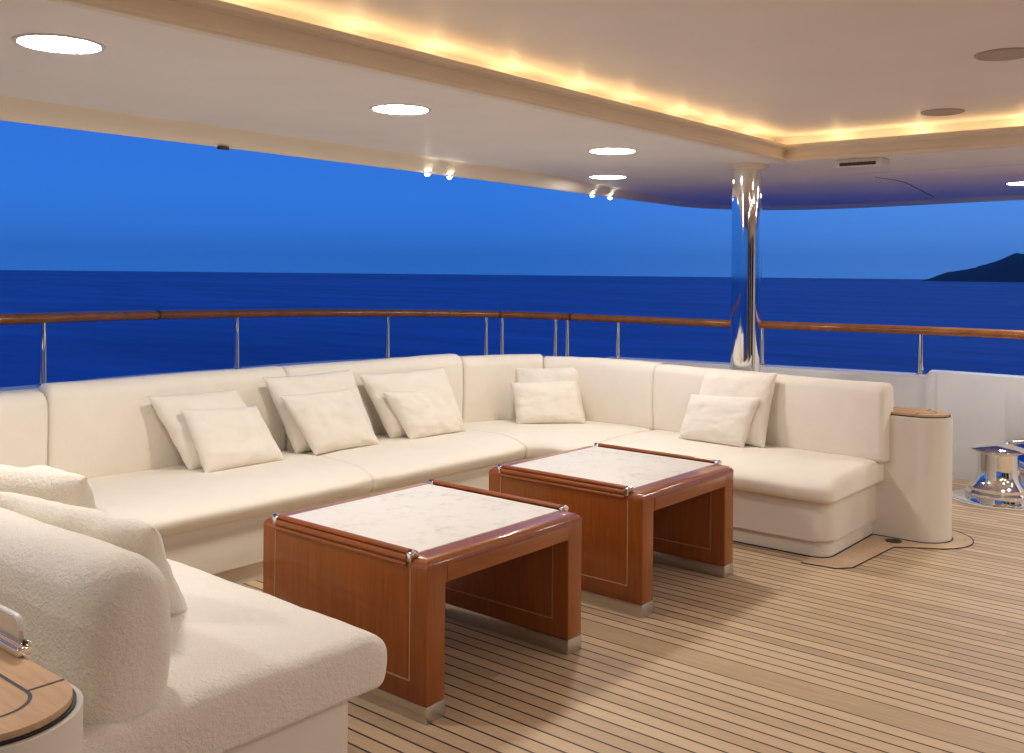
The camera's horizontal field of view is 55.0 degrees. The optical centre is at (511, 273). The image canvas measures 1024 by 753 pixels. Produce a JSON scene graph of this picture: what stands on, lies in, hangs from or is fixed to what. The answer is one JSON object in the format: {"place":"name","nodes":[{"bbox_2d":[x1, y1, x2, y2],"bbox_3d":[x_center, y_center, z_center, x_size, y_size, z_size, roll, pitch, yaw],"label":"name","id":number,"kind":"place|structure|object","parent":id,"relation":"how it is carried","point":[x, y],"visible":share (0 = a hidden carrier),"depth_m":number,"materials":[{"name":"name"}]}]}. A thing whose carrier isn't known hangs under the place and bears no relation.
{"place":"outdoors","nodes":[
{"label":"outdoors","id":0,"kind":"place"},
{"bbox_2d":[0,270,1023,462],"bbox_3d":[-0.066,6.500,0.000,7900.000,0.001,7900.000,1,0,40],"label":"sea","id":1,"kind":"structure","parent":0,"point":[77,351],"depth_m":137.08,"materials":[{"name":"liquid"}]},
{"bbox_2d":[0,0,1023,205],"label":"ceiling","id":2,"kind":"structure","parent":0,"point":[136,67],"depth_m":4.79,"materials":[{"name":"paint"}]},
{"bbox_2d":[12,33,105,53],"bbox_3d":[-1.505,-0.763,3.270,0.286,0.008,0.286,1,0,40],"label":"downlight","id":3,"kind":"object","parent":2,"relation":"attached to","point":[57,43],"visible":1,"depth_m":3.25,"materials":[{"name":"white"}]},
{"bbox_2d":[369,103,431,114],"bbox_3d":[-0.511,-0.753,4.511,0.286,0.008,0.286,1,0,40],"label":"downlight","id":4,"kind":"object","parent":2,"relation":"attached to","point":[402,109],"visible":1,"depth_m":4.50,"materials":[{"name":"white"}]},
{"bbox_2d":[0,96,1023,209],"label":"ceiling trim","id":5,"kind":"structure","parent":2,"relation":"attached to","point":[19,110],"depth_m":5.66,"materials":[{"name":"paint"}]},
{"bbox_2d":[217,146,228,149],"bbox_3d":[-1.534,-0.667,5.220,0.030,0.018,0.060,1,0,40],"label":"rim fitting","id":6,"kind":"object","parent":5,"relation":"attached to","point":[223,147],"visible":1,"depth_m":5.21,"materials":[{"name":"grey metal"}]},
{"bbox_2d":[46,0,1023,162],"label":"moulding","id":7,"kind":"object","parent":2,"relation":"attached to","point":[225,20],"visible":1,"depth_m":4.09,"materials":[{"name":"paint"}]},
{"bbox_2d":[588,175,627,178],"bbox_3d":[0.736,-0.741,7.548,0.310,0.008,0.310,1,0,40],"label":"downlight","id":8,"kind":"object","parent":2,"relation":"attached to","point":[607,176],"visible":1,"depth_m":7.52,"materials":[{"name":"white"}]},
{"bbox_2d":[587,147,637,154],"bbox_3d":[0.609,-0.742,5.959,0.306,0.008,0.306,1,0,40],"label":"downlight","id":9,"kind":"object","parent":2,"relation":"attached to","point":[612,151],"visible":1,"depth_m":5.94,"materials":[{"name":"white"}]},
{"bbox_2d":[835,157,888,169],"bbox_3d":[2.229,-0.701,6.263,0.300,0.057,0.157,1,0,40],"label":"air vent","id":10,"kind":"object","parent":2,"relation":"attached to","point":[863,163],"visible":1,"depth_m":6.21,"materials":[{"name":"white"}]},
{"bbox_2d":[877,177,933,196],"bbox_3d":[3.350,-0.720,8.207,0.099,0.012,2.111,1,0,34],"label":"ceiling seam line","id":11,"kind":"object","parent":2,"relation":"attached to","point":[909,184],"visible":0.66,"depth_m":8.00,"materials":[{"name":"grey"}]},
{"bbox_2d":[808,164,1023,176],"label":"ceiling trim line","id":12,"kind":"object","parent":2,"relation":"attached to","point":[918,170],"visible":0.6,"depth_m":6.86,"materials":[{"name":"white"}]},
{"bbox_2d":[1004,181,1023,184],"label":"downlight","id":13,"kind":"object","parent":2,"relation":"attached to","point":[1016,183],"visible":1,"depth_m":7.71,"materials":[{"name":"white"}]},
{"bbox_2d":[0,120,1023,278],"label":"sky","id":14,"kind":"structure","parent":0,"point":[71,199],"materials":[{"name":"blue"}]},
{"bbox_2d":[240,478,1023,752],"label":"deck floor","id":15,"kind":"structure","parent":0,"point":[892,650],"depth_m":3.75,"materials":[{"name":"brown wood"}]},
{"bbox_2d":[0,648,82,752],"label":"end column","id":16,"kind":"structure","parent":15,"relation":"on","point":[41,709],"depth_m":1.75,"materials":[{"name":"beige"}]},
{"bbox_2d":[0,604,31,657],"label":"wind screen","id":17,"kind":"object","parent":16,"relation":"on","point":[14,641],"visible":1,"depth_m":1.99,"materials":[{"name":"silver metal"}]},
{"bbox_2d":[263,479,581,724],"bbox_3d":[-0.345,1.214,3.878,0.896,0.565,0.898,1,0,40],"label":"coffee table","id":18,"kind":"object","parent":15,"relation":"on","point":[402,573],"visible":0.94,"depth_m":3.68,"materials":[{"name":"brown wood"}]},
{"bbox_2d":[0,354,892,752],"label":"sofa","id":19,"kind":"object","parent":15,"relation":"on","point":[224,662],"visible":0.7,"depth_m":4.76,"materials":[{"name":"beige fabric"}]},
{"bbox_2d":[0,464,98,509],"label":"throw pillow","id":20,"kind":"object","parent":19,"relation":"on","point":[45,482],"visible":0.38,"depth_m":3.30,"materials":[{"name":"beige fabric"}]},
{"bbox_2d":[0,492,186,615],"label":"throw pillow","id":21,"kind":"object","parent":19,"relation":"on","point":[142,538],"visible":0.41,"depth_m":2.73,"materials":[{"name":"beige fabric"}]},
{"bbox_2d":[147,389,246,469],"bbox_3d":[-1.590,0.830,5.273,0.218,0.392,0.710,1,0,40],"label":"throw pillow","id":22,"kind":"object","parent":19,"relation":"on","point":[167,408],"visible":0.48,"depth_m":5.09,"materials":[{"name":"beige fabric"}]},
{"bbox_2d":[180,406,283,472],"bbox_3d":[-1.478,0.866,5.235,0.202,0.325,0.555,1,0,40],"label":"throw pillow","id":23,"kind":"object","parent":19,"relation":"on","point":[225,438],"visible":1,"depth_m":5.16,"materials":[{"name":"beige fabric"}]},
{"bbox_2d":[263,369,373,453],"bbox_3d":[-1.119,0.810,5.793,0.224,0.442,0.730,1,0,40],"label":"throw pillow","id":24,"kind":"object","parent":19,"relation":"on","point":[277,387],"visible":0.41,"depth_m":5.67,"materials":[{"name":"beige fabric"}]},
{"bbox_2d":[279,389,378,454],"bbox_3d":[-1.048,0.860,5.720,0.180,0.342,0.650,1,0,40],"label":"throw pillow","id":25,"kind":"object","parent":19,"relation":"on","point":[329,421],"visible":1,"depth_m":5.66,"materials":[{"name":"beige fabric"}]},
{"bbox_2d":[358,367,464,437],"bbox_3d":[-0.638,0.831,6.310,0.208,0.410,0.811,1,0,44],"label":"throw pillow","id":26,"kind":"object","parent":19,"relation":"on","point":[376,386],"visible":0.59,"depth_m":6.20,"materials":[{"name":"beige fabric"}]},
{"bbox_2d":[383,389,464,438],"bbox_3d":[-0.549,0.883,6.248,0.171,0.307,0.640,1,0,40],"label":"throw pillow","id":27,"kind":"object","parent":19,"relation":"on","point":[423,413],"visible":1,"depth_m":6.17,"materials":[{"name":"beige fabric"}]},
{"bbox_2d":[510,381,585,423],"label":"throw pillow","id":28,"kind":"object","parent":19,"relation":"on","point":[545,402],"visible":1,"depth_m":6.80,"materials":[{"name":"beige fabric"}]},
{"bbox_2d":[515,368,585,420],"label":"throw pillow","id":29,"kind":"object","parent":19,"relation":"on","point":[524,375],"visible":0.34,"depth_m":7.01,"materials":[{"name":"beige fabric"}]},
{"bbox_2d":[679,394,760,447],"bbox_3d":[1.276,0.904,6.095,0.530,0.302,0.163,1,0,40],"label":"throw pillow","id":30,"kind":"object","parent":19,"relation":"on","point":[720,420],"visible":1,"depth_m":6.04,"materials":[{"name":"beige fabric"}]},
{"bbox_2d":[699,371,776,447],"bbox_3d":[1.367,0.830,6.141,0.570,0.452,0.196,1,0,40],"label":"throw pillow","id":31,"kind":"object","parent":19,"relation":"on","point":[746,385],"visible":0.56,"depth_m":6.03,"materials":[{"name":"beige fabric"}]},
{"bbox_2d":[0,355,1023,483],"bbox_3d":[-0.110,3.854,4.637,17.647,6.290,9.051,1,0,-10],"label":"bulwark","id":32,"kind":"object","parent":15,"relation":"attached to","point":[983,407],"visible":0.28,"depth_m":7.32,"materials":[{"name":"white paint"}]},
{"bbox_2d":[0,309,1023,386],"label":"railing","id":33,"kind":"object","parent":32,"relation":"on","point":[42,320],"visible":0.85,"depth_m":7.88,"materials":[{"name":"brown wood"}]},
{"bbox_2d":[1005,438,1023,472],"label":"fairlead ring","id":34,"kind":"object","parent":32,"relation":"attached to","point":[1018,441],"visible":0.25,"depth_m":7.03,"materials":[{"name":"silver metal"}]},
{"bbox_2d":[489,443,733,618],"bbox_3d":[0.499,1.223,4.897,0.896,0.565,0.870,1,0,40],"label":"coffee table","id":35,"kind":"object","parent":15,"relation":"on","point":[639,512],"visible":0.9,"depth_m":4.66,"materials":[{"name":"brown wood"}]},
{"bbox_2d":[726,163,768,371],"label":"chrome pillar","id":36,"kind":"structure","parent":15,"relation":"on","point":[746,271],"depth_m":6.57,"materials":[{"name":"silver metal"}]},
{"bbox_2d":[733,534,872,557],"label":"plinth","id":37,"kind":"structure","parent":15,"relation":"on","point":[808,555],"depth_m":5.39,"materials":[{"name":"black"}]},
{"bbox_2d":[802,530,972,567],"bbox_3d":[2.094,1.517,5.465,0.684,0.001,1.250,1,0,40],"label":"deck border","id":38,"kind":"object","parent":15,"relation":"on","point":[864,550],"visible":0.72,"depth_m":5.43,"materials":[{"name":"brown wood"}]},
{"bbox_2d":[801,530,973,568],"bbox_3d":[2.095,1.517,5.464,0.687,0.003,1.256,1,0,40],"label":"deck border line","id":39,"kind":"object","parent":38,"relation":"on","point":[899,547],"visible":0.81,"depth_m":5.42,"materials":[{"name":"brown"}]},
{"bbox_2d":[885,538,901,542],"bbox_3d":[2.163,1.516,5.570,0.090,0.005,0.090,1,0,40],"label":"deck drain","id":40,"kind":"object","parent":38,"relation":"on","point":[891,540],"visible":1,"depth_m":5.57,"materials":[{"name":"brown metal"}]},
{"bbox_2d":[952,442,1023,509],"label":"capstan","id":41,"kind":"object","parent":15,"relation":"on","point":[996,482],"visible":0.95,"depth_m":6.56,"materials":[{"name":"silver metal"}]},
{"bbox_2d":[240,0,1023,138],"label":"coffer ceiling","id":42,"kind":"structure","parent":0,"point":[775,69],"depth_m":4.05,"materials":[{"name":"paint"}]},
{"bbox_2d":[222,0,1023,143],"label":"cove","id":43,"kind":"object","parent":42,"relation":"attached to","point":[922,129],"visible":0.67,"depth_m":5.75,"materials":[{"name":"paint"}]},
{"bbox_2d":[920,108,964,115],"bbox_3d":[2.410,-0.902,5.502,0.230,0.011,0.230,1,0,40],"label":"ceiling speaker","id":44,"kind":"object","parent":42,"relation":"attached to","point":[943,112],"visible":1,"depth_m":5.49},
{"bbox_2d":[974,47,1023,60],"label":"ceiling speaker","id":45,"kind":"object","parent":42,"relation":"attached to","point":[1005,54],"visible":1,"depth_m":4.06},
{"bbox_2d":[922,253,1023,281],"bbox_3d":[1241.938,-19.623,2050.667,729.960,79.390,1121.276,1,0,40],"label":"hill","id":46,"kind":"structure","parent":0,"point":[1010,268],"depth_m":1816.21,"materials":[{"name":"blue"}]}
]}

